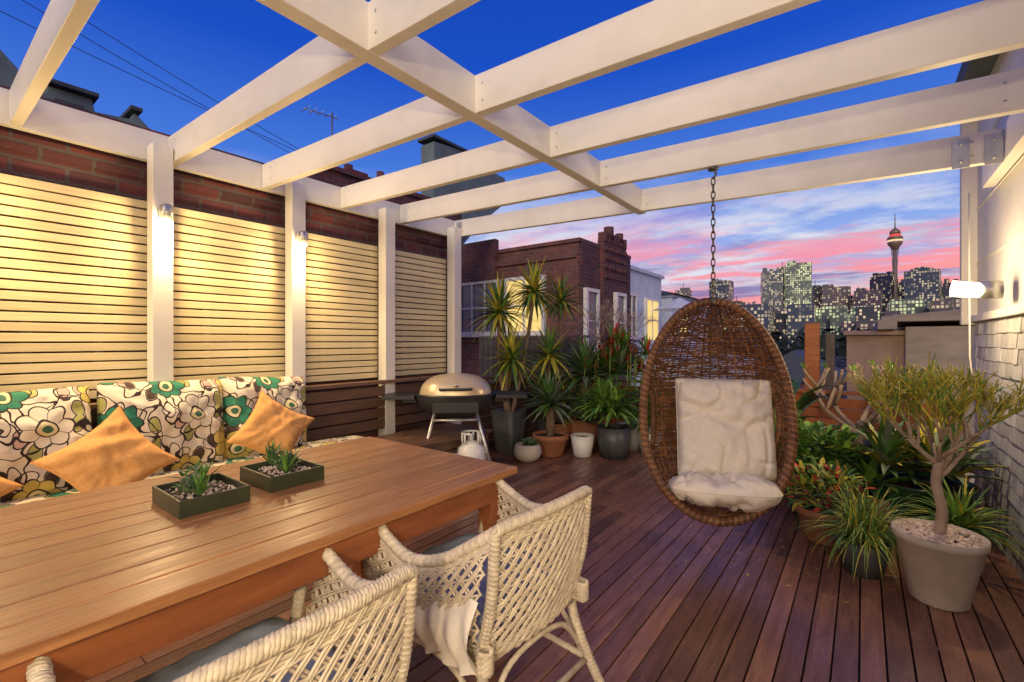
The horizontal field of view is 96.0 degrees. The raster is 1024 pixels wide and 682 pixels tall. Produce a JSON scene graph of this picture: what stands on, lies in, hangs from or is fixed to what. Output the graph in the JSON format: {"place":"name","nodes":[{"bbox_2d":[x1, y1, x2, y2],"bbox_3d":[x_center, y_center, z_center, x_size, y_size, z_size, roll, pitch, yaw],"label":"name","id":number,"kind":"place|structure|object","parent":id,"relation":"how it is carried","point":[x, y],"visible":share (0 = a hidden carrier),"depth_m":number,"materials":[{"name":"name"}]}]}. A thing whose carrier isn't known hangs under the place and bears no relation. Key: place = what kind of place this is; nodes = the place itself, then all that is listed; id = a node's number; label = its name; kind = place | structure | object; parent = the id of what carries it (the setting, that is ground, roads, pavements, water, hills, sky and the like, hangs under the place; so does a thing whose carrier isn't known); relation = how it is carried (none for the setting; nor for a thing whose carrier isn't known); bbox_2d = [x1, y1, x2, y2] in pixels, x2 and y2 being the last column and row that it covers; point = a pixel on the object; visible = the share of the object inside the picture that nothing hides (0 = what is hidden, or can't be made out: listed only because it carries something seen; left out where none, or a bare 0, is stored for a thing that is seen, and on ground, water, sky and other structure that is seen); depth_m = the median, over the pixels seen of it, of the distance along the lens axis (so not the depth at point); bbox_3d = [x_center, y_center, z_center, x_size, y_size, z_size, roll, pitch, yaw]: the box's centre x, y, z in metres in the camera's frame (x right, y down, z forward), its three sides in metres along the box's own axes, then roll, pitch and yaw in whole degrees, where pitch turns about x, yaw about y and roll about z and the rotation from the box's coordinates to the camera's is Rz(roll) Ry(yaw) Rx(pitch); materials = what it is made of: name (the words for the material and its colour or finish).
{"place":"outdoors","nodes":[
{"label":"outdoors","id":0,"kind":"place"},
{"bbox_2d":[0,0,297,152],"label":"power lines","id":1,"kind":"object","parent":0,"point":[152,76],"visible":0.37,"depth_m":9.02,"materials":[{"name":"black plastic"}]},
{"bbox_2d":[0,435,363,507],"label":"bench seat cushion","id":2,"kind":"object","parent":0,"point":[311,444],"visible":0.23,"depth_m":2.81,"materials":[{"name":"beige fabric"}]},
{"bbox_2d":[0,85,456,441],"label":"brick wall","id":3,"kind":"structure","parent":0,"point":[23,154],"depth_m":3.25,"materials":[{"name":"brown brick"}]},
{"bbox_2d":[0,0,983,306],"label":"sky","id":4,"kind":"structure","parent":0,"point":[216,47],"materials":[{"name":"blue"}]},
{"bbox_2d":[630,265,664,385],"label":"white house","id":5,"kind":"structure","parent":0,"point":[645,290],"depth_m":17.41,"materials":[{"name":"paint"}]},
{"bbox_2d":[630,293,658,343],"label":"windows","id":6,"kind":"structure","parent":5,"relation":"in","point":[651,329],"depth_m":17.60,"materials":[{"name":"white glass"}]},
{"bbox_2d":[661,294,706,355],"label":"walls","id":7,"kind":"structure","parent":0,"point":[666,299],"depth_m":21.14,"materials":[{"name":"white paint"}]},
{"bbox_2d":[661,290,697,299],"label":"roof","id":8,"kind":"structure","parent":7,"relation":"on","point":[664,292],"depth_m":21.53,"materials":[{"name":"stone"}]},
{"bbox_2d":[632,355,754,431],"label":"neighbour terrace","id":9,"kind":"structure","parent":0,"point":[638,384],"depth_m":16.16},
{"bbox_2d":[653,298,703,357],"bbox_3d":[6.188,-0.450,17.034,1.848,2.300,1.848,0,0,-30],"label":"patio umbrella","id":10,"kind":"object","parent":9,"relation":"on","point":[675,304],"visible":0.6,"depth_m":16.72,"materials":[{"name":"white fabric"}]},
{"bbox_2d":[713,351,846,398],"bbox_3d":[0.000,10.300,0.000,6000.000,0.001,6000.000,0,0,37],"label":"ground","id":11,"kind":"structure","parent":0,"point":[842,365],"depth_m":193.73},
{"bbox_2d":[461,237,630,439],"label":"brick wall","id":12,"kind":"structure","parent":11,"relation":"on","point":[484,260],"depth_m":11.08,"materials":[{"name":"red brick"}]},
{"bbox_2d":[0,50,504,244],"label":"rooftops","id":13,"kind":"object","parent":12,"relation":"on","point":[432,151],"visible":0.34,"depth_m":9.52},
{"bbox_2d":[43,78,467,151],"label":"fascias","id":14,"kind":"object","parent":13,"relation":"on","point":[129,111],"visible":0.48,"depth_m":5.56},
{"bbox_2d":[310,164,461,303],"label":"brick wall","id":15,"kind":"structure","parent":13,"relation":"on","point":[347,174],"depth_m":7.49,"materials":[{"name":"brick"}]},
{"bbox_2d":[300,106,337,135],"bbox_3d":[-3.232,-3.075,7.804,0.300,1.750,0.602,0,0,37],"label":"tv antenna","id":16,"kind":"object","parent":15,"relation":"attached to","point":[332,117],"visible":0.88,"depth_m":7.95,"materials":[{"name":"metal"}]},
{"bbox_2d":[461,274,626,350],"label":"windows","id":17,"kind":"structure","parent":12,"relation":"attached to","point":[589,294],"depth_m":11.28,"materials":[{"name":"white glass"}]},
{"bbox_2d":[580,226,629,415],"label":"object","id":18,"kind":"structure","parent":12,"relation":"attached to","point":[605,268],"depth_m":10.97,"materials":[{"name":"red brick"}]},
{"bbox_2d":[675,283,691,296],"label":"office tower","id":19,"kind":"structure","parent":11,"relation":"on","point":[685,291],"depth_m":833.27,"materials":[{"name":"grey stone"}]},
{"bbox_2d":[709,279,733,306],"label":"office tower","id":20,"kind":"structure","parent":11,"relation":"on","point":[724,289],"depth_m":808.87,"materials":[{"name":"grey glass"}]},
{"bbox_2d":[734,296,741,304],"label":"office tower","id":21,"kind":"structure","parent":11,"relation":"on","point":[738,302],"depth_m":829.92,"materials":[{"name":"grey stone"}]},
{"bbox_2d":[761,267,782,309],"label":"office tower","id":22,"kind":"structure","parent":11,"relation":"on","point":[771,286],"depth_m":773.07,"materials":[{"name":"grey glass"}]},
{"bbox_2d":[781,262,783,309],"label":"office tower","id":23,"kind":"structure","parent":11,"relation":"on","point":[782,267],"depth_m":796.67,"materials":[{"name":"blue"}]},
{"bbox_2d":[784,261,811,309],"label":"office tower","id":24,"kind":"structure","parent":11,"relation":"on","point":[797,283],"depth_m":752.73,"materials":[{"name":"grey glass"}]},
{"bbox_2d":[707,323,900,365],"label":"distant trees","id":25,"kind":"object","parent":11,"relation":"on","point":[798,344],"visible":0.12,"depth_m":144.23,"materials":[{"name":"green plant"}]},
{"bbox_2d":[812,285,819,307],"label":"office tower","id":26,"kind":"structure","parent":11,"relation":"on","point":[816,294],"depth_m":746.48,"materials":[{"name":"grey"}]},
{"bbox_2d":[820,284,850,309],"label":"office tower","id":27,"kind":"structure","parent":11,"relation":"on","point":[831,295],"depth_m":724.30,"materials":[{"name":"grey stone"}]},
{"bbox_2d":[851,296,853,306],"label":"office tower","id":28,"kind":"structure","parent":11,"relation":"on","point":[852,301],"depth_m":719.38,"materials":[{"name":"grey"}]},
{"bbox_2d":[854,288,881,311],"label":"office tower","id":29,"kind":"structure","parent":11,"relation":"on","point":[864,297],"depth_m":686.63,"materials":[{"name":"grey stone"}]},
{"bbox_2d":[870,271,893,311],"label":"office tower","id":30,"kind":"structure","parent":11,"relation":"on","point":[884,282],"depth_m":690.49,"materials":[{"name":"blue"}]},
{"bbox_2d":[898,279,903,298],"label":"office tower","id":31,"kind":"structure","parent":11,"relation":"on","point":[901,289],"depth_m":718.71,"materials":[{"name":"grey glass"}]},
{"bbox_2d":[904,267,940,307],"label":"office tower","id":32,"kind":"structure","parent":11,"relation":"on","point":[923,282],"depth_m":660.07,"materials":[{"name":"blue glass"}]},
{"bbox_2d":[943,278,958,297],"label":"office tower","id":33,"kind":"structure","parent":11,"relation":"on","point":[946,288],"depth_m":647.09,"materials":[{"name":"grey"}]},
{"bbox_2d":[755,350,846,429],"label":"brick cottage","id":34,"kind":"structure","parent":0,"point":[793,359],"depth_m":26.08,"materials":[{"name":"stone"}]},
{"bbox_2d":[707,297,959,350],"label":"city skyline","id":35,"kind":"structure","parent":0,"point":[795,317],"depth_m":455.63,"materials":[{"name":"grey glass"}]},
{"bbox_2d":[744,534,973,681],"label":"deck substructure","id":36,"kind":"object","parent":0,"point":[859,627],"depth_m":2.16,"materials":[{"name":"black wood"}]},
{"bbox_2d":[479,335,588,433],"bbox_3d":[0.261,0.662,6.875,1.968,1.485,0.085,0,0,37],"label":"timber fence","id":37,"kind":"object","parent":36,"relation":"on","point":[485,365],"visible":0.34,"depth_m":6.92,"materials":[{"name":"brown wood"}]},
{"bbox_2d":[582,378,956,462],"bbox_3d":[2.450,0.897,5.196,3.700,0.805,0.135,0,0,37],"label":"cedar fence","id":38,"kind":"object","parent":37,"relation":"attached to","point":[844,404],"visible":0.05,"depth_m":4.59,"materials":[{"name":"brown wood"}]},
{"bbox_2d":[805,323,819,417],"bbox_3d":[3.132,0.400,4.805,0.130,1.170,0.100,0,0,37],"label":"timber post","id":39,"kind":"object","parent":38,"relation":"attached to","point":[812,345],"visible":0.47,"depth_m":4.76,"materials":[{"name":"brown wood"}]},
{"bbox_2d":[825,334,834,429],"bbox_3d":[3.300,0.450,4.777,0.080,1.050,0.080,0,0,37],"label":"dark post","id":40,"kind":"object","parent":39,"relation":"attached to","point":[829,349],"visible":0.51,"depth_m":4.74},
{"bbox_2d":[84,435,1023,681],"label":"deck","id":41,"kind":"structure","parent":36,"relation":"on","point":[648,611],"depth_m":2.22,"materials":[{"name":"brown wood"}]},
{"bbox_2d":[26,548,418,681],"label":"wicker armchair","id":42,"kind":"object","parent":41,"relation":"on","point":[311,646],"visible":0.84,"depth_m":0.91,"materials":[{"name":"white wicker"}]},
{"bbox_2d":[0,436,516,681],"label":"dining table","id":43,"kind":"object","parent":41,"relation":"on","point":[95,583],"visible":0.86,"depth_m":1.27,"materials":[{"name":"brown wood"}]},
{"bbox_2d":[152,458,249,519],"bbox_3d":[-1.062,0.474,1.576,0.259,0.150,0.208,0,0,37],"label":"succulent planter","id":44,"kind":"object","parent":43,"relation":"on","point":[198,491],"visible":1,"depth_m":1.53,"materials":[{"name":"green ceramic"}]},
{"bbox_2d":[240,440,323,492],"bbox_3d":[-0.904,0.475,1.820,0.291,0.148,0.208,0,0,37],"label":"succulent planter","id":45,"kind":"object","parent":43,"relation":"on","point":[274,472],"visible":1,"depth_m":1.78,"materials":[{"name":"green ceramic"}]},
{"bbox_2d":[90,375,491,459],"bbox_3d":[-1.985,0.830,2.706,0.692,0.940,5.600,0,0,37],"label":"bench","id":46,"kind":"object","parent":41,"relation":"on","point":[445,437],"visible":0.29,"depth_m":4.06,"materials":[{"name":"wood"}]},
{"bbox_2d":[0,477,23,496],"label":"orange pillow","id":47,"kind":"object","parent":46,"relation":"on","point":[7,486],"visible":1,"depth_m":2.02,"materials":[{"name":"fabric"}]},
{"bbox_2d":[0,386,91,501],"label":"floral cushion","id":48,"kind":"object","parent":46,"relation":"on","point":[37,424],"visible":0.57,"depth_m":2.28,"materials":[{"name":"fabric"}]},
{"bbox_2d":[30,406,178,491],"bbox_3d":[-2.010,0.600,2.310,0.200,0.407,0.407,-30,16,39],"label":"orange pillow","id":49,"kind":"object","parent":46,"relation":"on","point":[115,447],"visible":0.84,"depth_m":2.27,"materials":[{"name":"fabric"}]},
{"bbox_2d":[97,379,224,473],"bbox_3d":[-2.088,0.533,2.785,0.334,0.591,0.630,-14,-10,36],"label":"floral cushion","id":50,"kind":"object","parent":46,"relation":"on","point":[182,421],"visible":0.68,"depth_m":2.73,"materials":[{"name":"fabric"}]},
{"bbox_2d":[218,377,306,458],"bbox_3d":[-1.747,0.540,3.254,0.325,0.582,0.582,-14,-12,36],"label":"floral cushion","id":51,"kind":"object","parent":46,"relation":"on","point":[240,396],"visible":0.56,"depth_m":3.09,"materials":[{"name":"fabric"}]},
{"bbox_2d":[226,390,314,454],"bbox_3d":[-1.530,0.568,2.952,0.387,0.387,0.192,36,-44,-24],"label":"orange pillow","id":52,"kind":"object","parent":46,"relation":"on","point":[269,419],"visible":0.85,"depth_m":2.90,"materials":[{"name":"fabric"}]},
{"bbox_2d":[382,373,526,460],"bbox_3d":[-0.518,0.802,4.254,1.280,1.004,0.575,0,0,-6],"label":"barbecue grill","id":53,"kind":"object","parent":41,"relation":"on","point":[453,397],"visible":0.98,"depth_m":4.07,"materials":[{"name":"metal"}]},
{"bbox_2d":[457,430,485,459],"bbox_3d":[-0.363,1.056,4.125,0.270,0.489,0.270,0,0,37],"label":"gas bottle","id":54,"kind":"object","parent":41,"relation":"on","point":[471,447],"visible":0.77,"depth_m":4.05,"materials":[{"name":"white metal"}]},
{"bbox_2d":[363,479,604,681],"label":"wicker armchair","id":55,"kind":"object","parent":41,"relation":"on","point":[482,597],"visible":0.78,"depth_m":1.34,"materials":[{"name":"white wicker"}]},
{"bbox_2d":[461,371,545,447],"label":"timber wall","id":56,"kind":"structure","parent":41,"relation":"on","point":[487,420],"depth_m":5.92,"materials":[{"name":"brown wood"}]},
{"bbox_2d":[0,0,1023,435],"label":"pergola","id":57,"kind":"object","parent":41,"relation":"on","point":[378,34],"visible":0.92,"depth_m":2.47,"materials":[{"name":"white paint"}]},
{"bbox_2d":[158,203,172,222],"bbox_3d":[-2.165,-0.797,2.881,0.104,0.114,0.067,0,0,37],"label":"post lamp","id":58,"kind":"object","parent":57,"relation":"attached to","point":[165,212],"visible":1,"depth_m":2.85,"materials":[{"name":"metal"}]},
{"bbox_2d":[0,173,445,398],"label":"slatted fence","id":59,"kind":"object","parent":57,"relation":"attached to","point":[26,306],"visible":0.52,"depth_m":3.13,"materials":[{"name":"beige paint"}]},
{"bbox_2d":[296,230,307,245],"bbox_3d":[-1.632,-0.797,3.581,0.104,0.114,0.067,0,0,37],"label":"post lamp","id":60,"kind":"object","parent":57,"relation":"attached to","point":[301,237],"visible":1,"depth_m":3.55,"materials":[{"name":"metal"}]},
{"bbox_2d":[639,166,798,526],"bbox_3d":[1.254,0.008,2.842,0.867,2.151,0.729,0,0,37],"label":"hanging egg chair","id":61,"kind":"object","parent":57,"relation":"hanging from","point":[727,446],"visible":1,"depth_m":2.82,"materials":[{"name":"brown wicker"}]},
{"bbox_2d":[465,257,567,455],"bbox_3d":[0.063,0.150,5.284,1.232,2.295,0.943,0,0,6],"label":"potted dracaena","id":62,"kind":"object","parent":41,"relation":"on","point":[508,423],"visible":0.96,"depth_m":5.26,"materials":[{"name":"plant"}]},
{"bbox_2d":[513,436,541,462],"bbox_3d":[0.169,1.169,4.975,0.310,0.258,0.310,0,0,37],"label":"round white planter","id":63,"kind":"object","parent":41,"relation":"on","point":[528,450],"visible":1,"depth_m":4.87,"materials":[{"name":"ceramic"}]},
{"bbox_2d":[516,368,581,457],"bbox_3d":[0.429,0.796,5.222,0.816,1.004,0.762,0,0,37],"label":"potted agave","id":64,"kind":"object","parent":41,"relation":"on","point":[551,439],"visible":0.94,"depth_m":5.14,"materials":[{"name":"plant"}]},
{"bbox_2d":[518,273,586,448],"bbox_3d":[0.493,0.228,5.485,0.793,2.140,0.954,0,0,37],"label":"potted dracaena","id":65,"kind":"object","parent":41,"relation":"on","point":[549,351],"visible":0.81,"depth_m":5.51,"materials":[{"name":"plant"}]},
{"bbox_2d":[521,364,598,431],"bbox_3d":[0.557,0.742,5.854,1.120,1.113,1.008,0,0,37],"label":"potted low plant","id":66,"kind":"object","parent":41,"relation":"on","point":[541,423],"visible":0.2,"depth_m":5.82,"materials":[{"name":"green plant"}]},
{"bbox_2d":[566,397,606,457],"bbox_3d":[0.840,0.950,5.249,0.545,0.696,0.579,0,0,-29],"label":"potted aloe","id":67,"kind":"object","parent":41,"relation":"on","point":[582,444],"visible":0.79,"depth_m":5.13,"materials":[{"name":"white ceramic"}]},
{"bbox_2d":[551,335,644,448],"bbox_3d":[1.077,0.589,5.660,1.360,1.417,1.040,0,0,5],"label":"dracaena","id":68,"kind":"object","parent":41,"relation":"on","point":[590,373],"visible":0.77,"depth_m":5.51,"materials":[{"name":"plant"}]},
{"bbox_2d":[570,376,640,459],"bbox_3d":[1.093,0.840,5.209,1.005,0.916,0.973,0,0,37],"label":"potted fern","id":69,"kind":"object","parent":41,"relation":"on","point":[614,441],"visible":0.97,"depth_m":5.02,"materials":[{"name":"green plant"}]},
{"bbox_2d":[566,299,655,422],"bbox_3d":[1.252,0.347,6.010,1.099,1.708,1.576,0,0,4],"label":"bare shrub","id":70,"kind":"object","parent":41,"relation":"on","point":[607,317],"visible":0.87,"depth_m":5.83,"materials":[{"name":"brown plant"}]},
{"bbox_2d":[563,320,661,450],"bbox_3d":[1.256,0.524,5.659,1.415,1.548,0.767,0,0,37],"label":"potted cordyline","id":71,"kind":"object","parent":41,"relation":"on","point":[622,336],"visible":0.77,"depth_m":5.48,"materials":[{"name":"plant"}]},
{"bbox_2d":[627,383,674,455],"bbox_3d":[1.597,0.870,5.313,0.666,0.856,0.622,0,0,37],"label":"potted shrub","id":72,"kind":"object","parent":41,"relation":"on","point":[648,421],"visible":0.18,"depth_m":5.29,"materials":[{"name":"green plant"}]},
{"bbox_2d":[772,380,830,489],"bbox_3d":[2.425,0.831,4.108,0.753,0.933,0.728,0,0,-20],"label":"potted bird of paradise","id":73,"kind":"object","parent":41,"relation":"on","point":[804,401],"visible":0.19,"depth_m":3.96,"materials":[{"name":"plant"}]},
{"bbox_2d":[674,511,939,649],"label":"fallen leaves","id":74,"kind":"object","parent":41,"relation":"on","point":[936,647],"visible":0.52,"depth_m":2.55,"materials":[{"name":"brown plant"}]},
{"bbox_2d":[774,418,872,514],"bbox_3d":[2.258,0.939,3.434,0.804,0.718,0.782,0,0,37],"label":"potted jade bush","id":75,"kind":"object","parent":41,"relation":"on","point":[822,440],"visible":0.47,"depth_m":3.29,"materials":[{"name":"green plant"}]},
{"bbox_2d":[783,455,879,546],"bbox_3d":[2.036,1.031,3.005,0.563,0.535,0.582,0,0,-24],"label":"potted croton","id":76,"kind":"object","parent":41,"relation":"on","point":[805,513],"visible":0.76,"depth_m":2.96,"materials":[{"name":"plant"}]},
{"bbox_2d":[800,359,926,500],"bbox_3d":[2.919,0.718,3.671,0.682,1.159,0.995,0,0,3],"label":"potted frangipani","id":77,"kind":"object","parent":41,"relation":"on","point":[873,418],"visible":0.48,"depth_m":3.83,"materials":[{"name":"green plant"}]},
{"bbox_2d":[845,456,925,532],"bbox_3d":[2.525,1.007,3.189,0.539,0.583,0.559,0,0,37],"label":"potted philodendron","id":78,"kind":"object","parent":41,"relation":"on","point":[870,470],"visible":0.37,"depth_m":3.12,"materials":[{"name":"plant"}]},
{"bbox_2d":[824,410,1009,520],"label":"potted bromeliads","id":79,"kind":"object","parent":41,"relation":"on","point":[894,452],"visible":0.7,"depth_m":3.01,"materials":[{"name":"green plant"}]},
{"bbox_2d":[846,351,1023,611],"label":"potted pencil tree","id":80,"kind":"object","parent":41,"relation":"on","point":[942,560],"visible":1,"depth_m":2.24,"materials":[{"name":"green plant"}]},
{"bbox_2d":[901,415,982,480],"bbox_3d":[3.192,0.919,3.481,0.729,0.759,0.718,0,0,0],"label":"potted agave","id":81,"kind":"object","parent":41,"relation":"on","point":[914,430],"visible":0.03,"depth_m":3.50,"materials":[{"name":"plant"}]},
{"bbox_2d":[895,474,1023,572],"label":"potted spider plant","id":82,"kind":"object","parent":41,"relation":"on","point":[959,514],"visible":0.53,"depth_m":2.61,"materials":[{"name":"green plant"}]},
{"bbox_2d":[786,470,932,585],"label":"potted grass","id":83,"kind":"object","parent":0,"point":[864,546],"depth_m":2.54,"materials":[{"name":"plant"}]},
{"bbox_2d":[887,218,902,298],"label":"observation tower","id":84,"kind":"structure","parent":0,"point":[894,240],"depth_m":689.59,"materials":[{"name":"concrete"}]},
{"bbox_2d":[873,309,975,482],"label":"neighbour roof","id":85,"kind":"structure","parent":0,"point":[943,336],"depth_m":4.65,"materials":[{"name":"grey concrete"}]},
{"bbox_2d":[843,330,904,432],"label":"rendered wall","id":86,"kind":"structure","parent":85,"relation":"on","point":[862,349],"depth_m":5.12,"materials":[{"name":"beige paint"}]},
{"bbox_2d":[971,48,1023,321],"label":"cladding","id":87,"kind":"structure","parent":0,"point":[1000,230],"depth_m":2.89,"materials":[{"name":"white paint"}]},
{"bbox_2d":[960,121,976,324],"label":"downpipe trim","id":88,"kind":"structure","parent":87,"relation":"attached to","point":[968,179],"depth_m":3.58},
{"bbox_2d":[968,193,972,375],"bbox_3d":[3.104,-0.300,3.110,0.039,1.400,0.020,0,0,37],"label":"downpipe","id":89,"kind":"object","parent":87,"relation":"attached to","point":[969,281],"visible":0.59,"depth_m":3.12,"materials":[{"name":"white paint"}]},
{"bbox_2d":[945,0,999,126],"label":"roof","id":90,"kind":"structure","parent":87,"relation":"on","point":[977,68],"depth_m":3.09,"materials":[{"name":"stone"}]},
{"bbox_2d":[950,280,1004,298],"bbox_3d":[2.774,-0.309,2.752,0.232,0.118,0.108,0,0,37],"label":"wall lamp","id":91,"kind":"object","parent":87,"relation":"attached to","point":[988,290],"visible":1,"depth_m":2.72,"materials":[{"name":"metal"}]},
{"bbox_2d":[971,314,1023,582],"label":"shingles","id":92,"kind":"object","parent":87,"relation":"attached to","point":[998,344],"visible":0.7,"depth_m":2.81,"materials":[{"name":"white wood"}]}
]}

